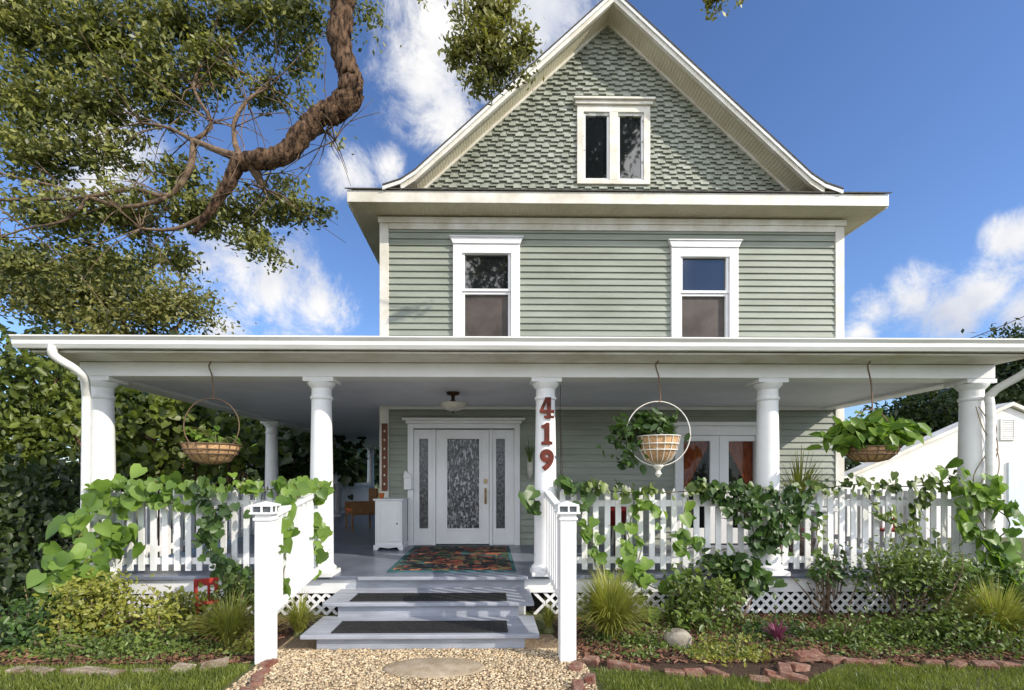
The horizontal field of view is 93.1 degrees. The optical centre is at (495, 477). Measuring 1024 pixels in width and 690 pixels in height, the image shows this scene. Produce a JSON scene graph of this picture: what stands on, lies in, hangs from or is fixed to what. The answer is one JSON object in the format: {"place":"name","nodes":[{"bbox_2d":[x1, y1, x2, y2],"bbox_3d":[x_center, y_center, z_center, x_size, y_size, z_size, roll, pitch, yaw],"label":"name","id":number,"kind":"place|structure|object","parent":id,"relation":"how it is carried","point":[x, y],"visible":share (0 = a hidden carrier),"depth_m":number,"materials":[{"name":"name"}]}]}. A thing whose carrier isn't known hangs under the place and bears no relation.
{"place":"outdoors","nodes":[
{"label":"outdoors","id":0,"kind":"place"},
{"bbox_2d":[225,634,597,689],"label":"gravel path","id":1,"kind":"structure","parent":0,"point":[541,642],"depth_m":4.39,"materials":[{"name":"gravel"}]},
{"bbox_2d":[250,674,264,687],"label":"edging brick","id":2,"kind":"object","parent":1,"relation":"on","point":[257,680],"visible":0.85,"depth_m":3.90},
{"bbox_2d":[259,658,278,667],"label":"edging brick","id":3,"kind":"object","parent":1,"relation":"on","point":[268,663],"visible":0.74,"depth_m":4.28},
{"bbox_2d":[383,658,484,678],"bbox_3d":[-0.540,1.669,4.263,0.900,0.022,0.450,0,0,-1],"label":"stepping stone","id":4,"kind":"object","parent":1,"relation":"on","point":[432,668],"visible":1,"depth_m":4.23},
{"bbox_2d":[568,661,582,672],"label":"edging brick","id":5,"kind":"object","parent":1,"relation":"on","point":[575,666],"visible":0.8,"depth_m":4.21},
{"bbox_2d":[571,679,585,689],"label":"edging brick","id":6,"kind":"object","parent":1,"relation":"on","point":[577,684],"visible":1,"depth_m":3.81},
{"bbox_2d":[584,673,595,684],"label":"edging brick","id":7,"kind":"object","parent":1,"relation":"on","point":[590,678],"visible":0.89,"depth_m":3.95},
{"bbox_2d":[0,480,1023,689],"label":"lawn","id":8,"kind":"structure","parent":0,"point":[539,623],"depth_m":4.18,"materials":[{"name":"plant"}]},
{"bbox_2d":[0,436,129,615],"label":"bush","id":9,"kind":"object","parent":8,"relation":"on","point":[28,512],"visible":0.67,"depth_m":6.71,"materials":[{"name":"green plant"}]},
{"bbox_2d":[0,315,152,529],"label":"bush","id":10,"kind":"object","parent":8,"relation":"on","point":[31,425],"visible":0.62,"depth_m":7.74,"materials":[{"name":"green plant"}]},
{"bbox_2d":[0,659,249,689],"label":"grass","id":11,"kind":"structure","parent":8,"relation":"on","point":[160,678],"depth_m":4.02,"materials":[{"name":"plant"}]},
{"bbox_2d":[0,231,256,442],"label":"oak tree","id":12,"kind":"object","parent":8,"relation":"on","point":[164,305],"visible":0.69,"depth_m":14.24,"materials":[{"name":"green plant"}]},
{"bbox_2d":[0,605,326,671],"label":"garden bed","id":13,"kind":"object","parent":8,"relation":"on","point":[281,641],"visible":0.2,"depth_m":4.57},
{"bbox_2d":[5,665,37,674],"bbox_3d":[-4.131,1.682,4.218,0.166,0.058,0.145,1,-4,0],"label":"edging stone","id":14,"kind":"object","parent":13,"relation":"on","point":[15,670],"visible":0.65,"depth_m":4.17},
{"bbox_2d":[29,666,56,675],"bbox_3d":[-3.927,1.680,4.197,0.212,0.058,0.101,0,-4,17],"label":"edging stone","id":15,"kind":"object","parent":13,"relation":"on","point":[38,669],"visible":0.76,"depth_m":4.17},
{"bbox_2d":[0,586,86,654],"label":"shrub","id":16,"kind":"object","parent":13,"relation":"on","point":[22,629],"visible":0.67,"depth_m":4.88,"materials":[{"name":"green plant"}]},
{"bbox_2d":[1,562,153,646],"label":"shrub","id":17,"kind":"object","parent":13,"relation":"on","point":[92,612],"visible":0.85,"depth_m":5.12,"materials":[{"name":"green plant"}]},
{"bbox_2d":[76,666,110,675],"bbox_3d":[-3.470,1.674,4.179,0.229,0.058,0.117,6,-1,0],"label":"edging stone","id":18,"kind":"object","parent":13,"relation":"on","point":[87,670],"visible":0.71,"depth_m":4.15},
{"bbox_2d":[10,613,212,668],"bbox_3d":[-3.737,1.539,4.732,1.885,0.325,0.994,0,0,-1],"label":"shrub","id":19,"kind":"object","parent":13,"relation":"on","point":[59,644],"visible":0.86,"depth_m":4.70,"materials":[{"name":"green plant"}]},
{"bbox_2d":[0,613,283,666],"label":"ground cover","id":20,"kind":"object","parent":13,"relation":"on","point":[188,645],"visible":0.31,"depth_m":4.62,"materials":[{"name":"green plant"}]},
{"bbox_2d":[0,615,292,664],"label":"ground cover","id":21,"kind":"object","parent":13,"relation":"on","point":[217,639],"visible":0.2,"depth_m":4.53,"materials":[{"name":"plant"}]},
{"bbox_2d":[118,582,235,642],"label":"shrub","id":22,"kind":"object","parent":13,"relation":"on","point":[167,610],"visible":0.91,"depth_m":5.05,"materials":[{"name":"green plant"}]},
{"bbox_2d":[194,577,220,630],"bbox_3d":[-3.188,1.409,5.356,0.240,0.558,0.240,0,0,-36],"label":"garden chair","id":23,"kind":"object","parent":13,"relation":"on","point":[207,582],"visible":0.57,"depth_m":5.40,"materials":[{"name":"red metal"}]},
{"bbox_2d":[198,570,254,619],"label":"shrub","id":24,"kind":"object","parent":13,"relation":"on","point":[235,582],"visible":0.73,"depth_m":5.44,"materials":[{"name":"green plant"}]},
{"bbox_2d":[172,586,283,646],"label":"grass clump","id":25,"kind":"object","parent":13,"relation":"on","point":[226,622],"visible":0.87,"depth_m":4.79,"materials":[{"name":"plant"}]},
{"bbox_2d":[217,622,254,658],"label":"shrub","id":26,"kind":"object","parent":13,"relation":"on","point":[247,645],"visible":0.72,"depth_m":4.67,"materials":[{"name":"green plant"}]},
{"bbox_2d":[277,589,329,636],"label":"grass clump","id":27,"kind":"object","parent":13,"relation":"on","point":[299,621],"visible":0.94,"depth_m":5.12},
{"bbox_2d":[50,382,291,551],"bbox_3d":[-7.708,-0.540,11.495,5.432,4.615,2.737,0,0,-11],"label":"hedge","id":28,"kind":"object","parent":8,"relation":"on","point":[164,426],"visible":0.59,"depth_m":11.11,"materials":[{"name":"green plant"}]},
{"bbox_2d":[168,662,196,673],"bbox_3d":[-2.747,1.683,4.251,0.182,0.058,0.143,5,10,8],"label":"edging stone","id":29,"kind":"object","parent":8,"relation":"on","point":[181,665],"visible":0.53,"depth_m":4.25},
{"bbox_2d":[2,313,367,532],"bbox_3d":[-9.287,-1.638,14.819,11.450,6.823,4.636,0,0,-1],"label":"hedge","id":30,"kind":"object","parent":8,"relation":"on","point":[297,444],"visible":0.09,"depth_m":14.32,"materials":[{"name":"green plant"}]},
{"bbox_2d":[199,657,228,670],"bbox_3d":[-2.499,1.674,4.311,0.226,0.058,0.142,-5,16,-22],"label":"edging stone","id":31,"kind":"object","parent":8,"relation":"on","point":[224,660],"visible":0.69,"depth_m":4.30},
{"bbox_2d":[246,444,379,484],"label":"hedge","id":32,"kind":"object","parent":8,"relation":"on","point":[357,459],"visible":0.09,"depth_m":24.60,"materials":[{"name":"green plant"}]},
{"bbox_2d":[0,0,745,313],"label":"oak tree","id":33,"kind":"object","parent":8,"relation":"on","point":[86,40],"visible":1,"depth_m":6.80,"materials":[{"name":"green plant"}]},
{"bbox_2d":[74,456,864,495],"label":"distant trees","id":34,"kind":"object","parent":8,"relation":"on","point":[253,476],"visible":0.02,"depth_m":42.96,"materials":[{"name":"green plant"}]},
{"bbox_2d":[9,0,1023,663],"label":"house","id":35,"kind":"structure","parent":8,"relation":"on","point":[599,222],"depth_m":8.32,"materials":[{"name":"green"}]},
{"bbox_2d":[26,463,157,619],"bbox_3d":[-4.590,0.735,5.523,1.124,1.814,0.784,0,0,-1],"label":"climbing vine","id":36,"kind":"object","parent":35,"relation":"attached to","point":[113,540],"visible":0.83,"depth_m":5.51,"materials":[{"name":"green plant"}]},
{"bbox_2d":[110,471,300,515],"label":"climbing vine","id":37,"kind":"object","parent":35,"relation":"attached to","point":[164,496],"visible":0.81,"depth_m":5.79,"materials":[{"name":"green plant"}]},
{"bbox_2d":[179,361,241,464],"bbox_3d":[-3.403,-0.776,5.803,0.673,1.238,0.654,0,0,-1],"label":"hanging basket","id":38,"kind":"object","parent":35,"relation":"hanging from","point":[209,453],"visible":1,"depth_m":5.63,"materials":[{"name":"wicker"}]},
{"bbox_2d":[185,424,256,446],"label":"basket plant","id":39,"kind":"object","parent":38,"relation":"in","point":[211,438],"visible":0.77,"depth_m":5.91,"materials":[{"name":"green plant"}]},
{"bbox_2d":[189,477,251,589],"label":"climbing vine","id":40,"kind":"object","parent":35,"relation":"attached to","point":[212,523],"visible":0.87,"depth_m":5.79,"materials":[{"name":"green plant"}]},
{"bbox_2d":[274,476,333,599],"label":"climbing vine","id":41,"kind":"object","parent":35,"relation":"attached to","point":[323,490],"visible":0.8,"depth_m":5.31,"materials":[{"name":"green plant"}]},
{"bbox_2d":[345,488,377,531],"bbox_3d":[-3.091,0.724,11.158,0.600,0.948,0.670,0,0,-31],"label":"wicker chair","id":42,"kind":"object","parent":35,"relation":"on","point":[352,508],"visible":0.82,"depth_m":10.96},
{"bbox_2d":[382,423,387,490],"bbox_3d":[-1.961,-0.361,8.555,0.100,1.189,0.038,0,0,-1],"label":"wooden sign","id":43,"kind":"object","parent":35,"relation":"attached to","point":[384,456],"visible":1,"depth_m":8.54,"materials":[{"name":"brown wood"}]},
{"bbox_2d":[373,498,408,549],"bbox_3d":[-1.780,0.776,8.278,0.507,0.849,0.576,0,0,-1],"label":"cabinet","id":44,"kind":"object","parent":35,"relation":"on","point":[390,522],"visible":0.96,"depth_m":8.02,"materials":[{"name":"white paint"}]},
{"bbox_2d":[403,471,412,489],"bbox_3d":[-1.540,0.045,8.524,0.160,0.331,0.110,0,0,-1],"label":"mailbox","id":45,"kind":"object","parent":35,"relation":"attached to","point":[408,480],"visible":1,"depth_m":8.48,"materials":[{"name":"white paint"}]},
{"bbox_2d":[331,620,507,632],"bbox_3d":[-0.747,1.516,4.930,1.730,0.015,0.360,0,0,-1],"label":"stair mat","id":46,"kind":"object","parent":35,"relation":"on","point":[481,626],"visible":1,"depth_m":4.91,"materials":[{"name":"black rubber"}]},
{"bbox_2d":[350,593,506,601],"bbox_3d":[-0.739,1.351,5.485,1.722,0.015,0.330,0,0,-1],"label":"stair mat","id":47,"kind":"object","parent":35,"relation":"on","point":[370,597],"visible":1,"depth_m":5.45,"materials":[{"name":"black rubber"}]},
{"bbox_2d":[387,546,515,571],"bbox_3d":[-0.575,1.192,7.283,1.643,0.014,2.260,0,0,-1],"label":"rug","id":48,"kind":"object","parent":35,"relation":"on","point":[457,559],"visible":1,"depth_m":6.94,"materials":[{"name":"fabric"}]},
{"bbox_2d":[439,392,466,412],"bbox_3d":[-0.634,-1.107,7.192,0.410,0.305,0.410,0,0,-1],"label":"ceiling light","id":49,"kind":"object","parent":35,"relation":"attached to","point":[452,404],"visible":1,"depth_m":7.09,"materials":[{"name":"glass"}]},
{"bbox_2d":[436,430,488,543],"bbox_3d":[-0.589,0.164,8.610,0.943,2.032,0.125,0,0,-1],"label":"door","id":50,"kind":"structure","parent":35,"relation":"in","point":[462,456],"depth_m":8.63,"materials":[{"name":"white paint"}]},
{"bbox_2d":[449,235,522,335],"bbox_3d":[-0.164,-3.152,8.651,1.307,2.243,0.215,0,0,-1],"label":"window","id":51,"kind":"structure","parent":35,"relation":"in","point":[486,268],"depth_m":8.64,"materials":[{"name":"white paint"}]},
{"bbox_2d":[523,439,534,478],"bbox_3d":[0.589,-0.370,8.513,0.487,0.787,0.401,0,0,-32],"label":"wall planter","id":52,"kind":"object","parent":35,"relation":"attached to","point":[529,466],"visible":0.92,"depth_m":8.51,"materials":[{"name":"white ceramic"}]},
{"bbox_2d":[518,484,541,515],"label":"climbing vine","id":53,"kind":"object","parent":35,"relation":"attached to","point":[528,495],"visible":1,"depth_m":5.71,"materials":[{"name":"green plant"}]},
{"bbox_2d":[554,475,596,514],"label":"climbing vine","id":54,"kind":"object","parent":35,"relation":"attached to","point":[568,486],"visible":0.95,"depth_m":5.88,"materials":[{"name":"green plant"}]},
{"bbox_2d":[573,96,655,185],"bbox_3d":[2.095,-5.961,8.635,1.442,1.492,0.230,0,0,-1],"label":"window","id":55,"kind":"structure","parent":35,"relation":"in","point":[615,149],"depth_m":8.62,"materials":[{"name":"paint"}]},
{"bbox_2d":[577,489,705,624],"bbox_3d":[1.768,0.902,5.722,1.548,1.540,0.548,0,0,-1],"label":"climbing vine","id":56,"kind":"object","parent":35,"relation":"attached to","point":[682,535],"visible":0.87,"depth_m":5.82,"materials":[{"name":"green plant"}]},
{"bbox_2d":[586,475,718,503],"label":"climbing vine","id":57,"kind":"object","parent":35,"relation":"attached to","point":[651,490],"visible":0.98,"depth_m":5.88,"materials":[{"name":"green plant"}]},
{"bbox_2d":[626,361,690,476],"bbox_3d":[1.938,-0.700,5.778,0.598,1.391,0.512,0,0,-41],"label":"hanging basket","id":58,"kind":"object","parent":35,"relation":"hanging from","point":[659,450],"visible":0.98,"depth_m":5.64,"materials":[{"name":"wicker"}]},
{"bbox_2d":[595,407,689,475],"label":"basket plant","id":59,"kind":"object","parent":58,"relation":"in","point":[646,423],"visible":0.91,"depth_m":5.74,"materials":[{"name":"green plant"}]},
{"bbox_2d":[667,239,742,363],"bbox_3d":[3.732,-3.133,8.705,1.322,2.206,0.215,0,0,-1],"label":"window","id":60,"kind":"structure","parent":35,"relation":"in","point":[704,272],"depth_m":8.70,"materials":[{"name":"white paint"}]},
{"bbox_2d":[672,422,755,542],"bbox_3d":[3.973,0.105,8.724,1.663,2.190,0.295,0,0,-1],"label":"french door","id":61,"kind":"structure","parent":35,"relation":"in","point":[725,452],"depth_m":8.69,"materials":[{"name":"white paint"}]},
{"bbox_2d":[691,476,823,557],"bbox_3d":[3.190,0.469,5.834,1.606,0.980,0.337,0,0,-1],"label":"climbing vine","id":62,"kind":"object","parent":35,"relation":"attached to","point":[759,509],"visible":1,"depth_m":5.82,"materials":[{"name":"green plant"}]},
{"bbox_2d":[780,443,832,555],"bbox_3d":[4.446,0.344,7.034,1.156,1.708,1.064,0,0,-40],"label":"potted palm","id":63,"kind":"object","parent":35,"relation":"on","point":[797,475],"visible":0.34,"depth_m":6.95,"materials":[{"name":"green plant"}]},
{"bbox_2d":[788,507,837,555],"bbox_3d":[4.856,0.833,7.369,0.720,0.730,0.720,0,0,-1],"label":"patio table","id":64,"kind":"object","parent":35,"relation":"on","point":[813,510],"visible":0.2,"depth_m":7.34,"materials":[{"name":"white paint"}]},
{"bbox_2d":[787,469,960,577],"bbox_3d":[4.647,0.588,5.904,2.130,1.389,0.242,0,0,-1],"label":"climbing vine","id":65,"kind":"object","parent":35,"relation":"attached to","point":[928,484],"visible":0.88,"depth_m":5.93,"materials":[{"name":"green plant"}]},
{"bbox_2d":[845,361,902,462],"bbox_3d":[4.492,-0.789,5.814,0.600,1.214,0.600,0,0,-1],"label":"hanging basket","id":66,"kind":"object","parent":35,"relation":"hanging from","point":[874,453],"visible":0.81,"depth_m":5.66,"materials":[{"name":"wicker"}]},
{"bbox_2d":[804,408,931,457],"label":"basket plant","id":67,"kind":"object","parent":66,"relation":"in","point":[875,427],"visible":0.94,"depth_m":5.66,"materials":[{"name":"green plant"}]},
{"bbox_2d":[934,457,1023,588],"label":"climbing vine","id":68,"kind":"object","parent":35,"relation":"attached to","point":[969,530],"visible":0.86,"depth_m":5.77,"materials":[{"name":"green plant"}]},
{"bbox_2d":[973,406,999,538],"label":"bare vine","id":69,"kind":"object","parent":35,"relation":"attached to","point":[997,453],"visible":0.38,"depth_m":5.94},
{"bbox_2d":[535,599,557,633],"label":"grass clump","id":70,"kind":"object","parent":8,"relation":"on","point":[547,617],"visible":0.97,"depth_m":5.27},
{"bbox_2d":[683,668,707,677],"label":"edging brick","id":71,"kind":"object","parent":8,"relation":"on","point":[693,670],"visible":0.54,"depth_m":4.13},
{"bbox_2d":[704,666,728,678],"bbox_3d":[1.901,1.687,4.169,0.108,0.064,0.187,14,-3,-33],"label":"edging brick","id":72,"kind":"object","parent":8,"relation":"on","point":[712,670],"visible":0.65,"depth_m":4.16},
{"bbox_2d":[748,674,770,685],"bbox_3d":[2.174,1.677,3.998,0.152,0.064,0.117,-1,2,17],"label":"edging brick","id":73,"kind":"object","parent":8,"relation":"on","point":[760,678],"visible":0.67,"depth_m":3.97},
{"bbox_2d":[762,668,785,681],"bbox_3d":[2.347,1.668,4.058,0.180,0.064,0.113,13,10,4],"label":"edging brick","id":74,"kind":"object","parent":8,"relation":"on","point":[770,674],"visible":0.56,"depth_m":4.03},
{"bbox_2d":[543,601,1023,677],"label":"garden bed","id":75,"kind":"object","parent":8,"relation":"on","point":[819,667],"visible":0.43,"depth_m":4.52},
{"bbox_2d":[582,655,599,664],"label":"edging brick","id":76,"kind":"object","parent":75,"relation":"on","point":[587,659],"visible":0.87,"depth_m":4.39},
{"bbox_2d":[554,561,665,639],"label":"grass clump","id":77,"kind":"object","parent":75,"relation":"on","point":[608,606],"visible":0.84,"depth_m":4.96,"materials":[{"name":"plant"}]},
{"bbox_2d":[607,659,631,671],"bbox_3d":[1.096,1.666,4.295,0.210,0.064,0.087,2,0,27],"label":"edging brick","id":78,"kind":"object","parent":75,"relation":"on","point":[612,663],"visible":0.86,"depth_m":4.27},
{"bbox_2d":[610,623,679,651],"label":"shrub","id":79,"kind":"object","parent":75,"relation":"on","point":[649,639],"visible":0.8,"depth_m":4.86,"materials":[{"name":"green plant"}]},
{"bbox_2d":[664,668,684,677],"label":"edging brick","id":80,"kind":"object","parent":75,"relation":"on","point":[674,671],"visible":0.76,"depth_m":4.12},
{"bbox_2d":[663,628,691,648],"bbox_3d":[1.830,1.634,4.874,0.269,0.205,0.262,0,0,-1],"label":"rock","id":81,"kind":"object","parent":75,"relation":"on","point":[680,637],"visible":0.71,"depth_m":4.79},
{"bbox_2d":[642,548,783,638],"bbox_3d":[2.299,1.242,5.367,1.471,0.931,1.249,0,0,-1],"label":"shrub","id":82,"kind":"object","parent":75,"relation":"on","point":[700,609],"visible":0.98,"depth_m":5.40,"materials":[{"name":"green plant"}]},
{"bbox_2d":[673,628,781,667],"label":"shrub","id":83,"kind":"object","parent":75,"relation":"on","point":[751,656],"visible":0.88,"depth_m":4.56,"materials":[{"name":"green plant"}]},
{"bbox_2d":[696,543,786,618],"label":"shrub","id":84,"kind":"object","parent":75,"relation":"on","point":[745,568],"visible":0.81,"depth_m":5.72,"materials":[{"name":"green plant"}]},
{"bbox_2d":[720,605,824,640],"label":"shrub","id":85,"kind":"object","parent":75,"relation":"on","point":[787,631],"visible":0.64,"depth_m":5.22,"materials":[{"name":"green plant"}]},
{"bbox_2d":[777,661,792,672],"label":"loose brick","id":86,"kind":"object","parent":75,"relation":"on","point":[783,666],"visible":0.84,"depth_m":4.11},
{"bbox_2d":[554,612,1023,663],"bbox_3d":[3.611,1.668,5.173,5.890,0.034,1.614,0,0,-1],"label":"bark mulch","id":87,"kind":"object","parent":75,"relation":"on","point":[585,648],"visible":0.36,"depth_m":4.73,"materials":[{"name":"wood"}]},
{"bbox_2d":[759,618,798,641],"bbox_3d":[2.879,1.536,4.929,0.373,0.268,0.377,0,0,-1],"label":"bromeliad","id":88,"kind":"object","parent":87,"relation":"on","point":[776,631],"visible":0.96,"depth_m":4.92,"materials":[{"name":"purple plant"}]},
{"bbox_2d":[786,662,810,671],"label":"loose brick","id":89,"kind":"object","parent":75,"relation":"on","point":[799,667],"visible":0.84,"depth_m":4.20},
{"bbox_2d":[793,650,820,661],"bbox_3d":[2.769,1.585,4.313,0.200,0.060,0.096,0,11,-7],"label":"loose brick","id":90,"kind":"object","parent":89,"relation":"on","point":[806,655],"visible":1,"depth_m":4.28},
{"bbox_2d":[576,607,1023,662],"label":"ground cover","id":91,"kind":"object","parent":75,"relation":"on","point":[712,630],"visible":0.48,"depth_m":4.83,"materials":[{"name":"green plant"}]},
{"bbox_2d":[791,542,870,618],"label":"shrub","id":92,"kind":"object","parent":75,"relation":"on","point":[827,575],"visible":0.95,"depth_m":5.74,"materials":[{"name":"green plant"}]},
{"bbox_2d":[822,654,846,664],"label":"edging brick","id":93,"kind":"object","parent":75,"relation":"on","point":[834,659],"visible":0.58,"depth_m":4.41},
{"bbox_2d":[784,606,893,654],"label":"shrub","id":94,"kind":"object","parent":75,"relation":"on","point":[849,636],"visible":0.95,"depth_m":4.92,"materials":[{"name":"green plant"}]},
{"bbox_2d":[843,657,869,664],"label":"edging brick","id":95,"kind":"object","parent":75,"relation":"on","point":[852,660],"visible":0.59,"depth_m":4.38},
{"bbox_2d":[830,519,1022,624],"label":"shrub","id":96,"kind":"object","parent":75,"relation":"on","point":[933,573],"visible":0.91,"depth_m":5.45,"materials":[{"name":"green plant"}]},
{"bbox_2d":[832,586,1023,660],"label":"shrub","id":97,"kind":"object","parent":75,"relation":"on","point":[951,632],"visible":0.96,"depth_m":4.84,"materials":[{"name":"green plant"}]},
{"bbox_2d":[919,659,944,665],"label":"edging brick","id":98,"kind":"object","parent":75,"relation":"on","point":[929,662],"visible":0.61,"depth_m":4.34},
{"bbox_2d":[918,572,1023,640],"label":"grass clump","id":99,"kind":"object","parent":75,"relation":"on","point":[1006,606],"visible":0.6,"depth_m":4.89,"materials":[{"name":"plant"}]},
{"bbox_2d":[971,660,999,670],"bbox_3d":[4.330,1.662,4.285,0.158,0.064,0.123,-9,1,27],"label":"edging brick","id":100,"kind":"object","parent":75,"relation":"on","point":[990,663],"visible":0.87,"depth_m":4.26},
{"bbox_2d":[950,553,1023,606],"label":"shrub","id":101,"kind":"object","parent":75,"relation":"on","point":[1003,579],"visible":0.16,"depth_m":5.58,"materials":[{"name":"green plant"}]},
{"bbox_2d":[992,660,1021,669],"bbox_3d":[4.547,1.668,4.310,0.184,0.064,0.101,5,-3,-3],"label":"edging brick","id":102,"kind":"object","parent":75,"relation":"on","point":[1007,663],"visible":0.69,"depth_m":4.27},
{"bbox_2d":[780,670,807,684],"bbox_3d":[2.467,1.655,4.014,0.200,0.060,0.096,7,2,30],"label":"loose brick","id":103,"kind":"object","parent":8,"relation":"on","point":[795,677],"visible":0.77,"depth_m":3.98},
{"bbox_2d":[847,387,958,445],"bbox_3d":[21.912,-1.844,24.433,6.980,7.355,5.863,0,0,-1],"label":"dark tree","id":104,"kind":"object","parent":8,"relation":"on","point":[933,419],"visible":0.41,"depth_m":23.54,"materials":[{"name":"green plant"}]},
{"bbox_2d":[919,318,1023,414],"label":"dark tree","id":105,"kind":"object","parent":8,"relation":"on","point":[1013,392],"visible":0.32,"depth_m":20.05,"materials":[{"name":"green plant"}]},
{"bbox_2d":[0,0,1023,480],"label":"sky","id":106,"kind":"structure","parent":0,"point":[921,102],"materials":[{"name":"blue"}]},
{"bbox_2d":[610,525,625,554],"bbox_3d":[1.927,0.971,7.627,0.301,0.458,0.301,0,0,-1],"label":"plant stand","id":107,"kind":"object","parent":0,"point":[614,538],"visible":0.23,"depth_m":7.62,"materials":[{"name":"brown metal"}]},
{"bbox_2d":[610,507,625,524],"bbox_3d":[1.907,0.605,7.627,0.380,0.270,0.380,0,0,-1],"label":"planter","id":108,"kind":"object","parent":107,"relation":"on","point":[612,515],"visible":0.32,"depth_m":7.50,"materials":[{"name":"red metal"}]},
{"bbox_2d":[593,660,1023,689],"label":"grass","id":109,"kind":"structure","parent":0,"point":[925,671],"depth_m":3.99,"materials":[{"name":"plant"}]},
{"bbox_2d":[844,402,1023,537],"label":"neighbour building","id":110,"kind":"structure","parent":0,"point":[918,459],"depth_m":13.67,"materials":[{"name":"white paint"}]},
{"bbox_2d":[1007,462,1023,537],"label":"door","id":111,"kind":"structure","parent":110,"relation":"in","point":[1015,470],"depth_m":13.65,"materials":[{"name":"white paint"}]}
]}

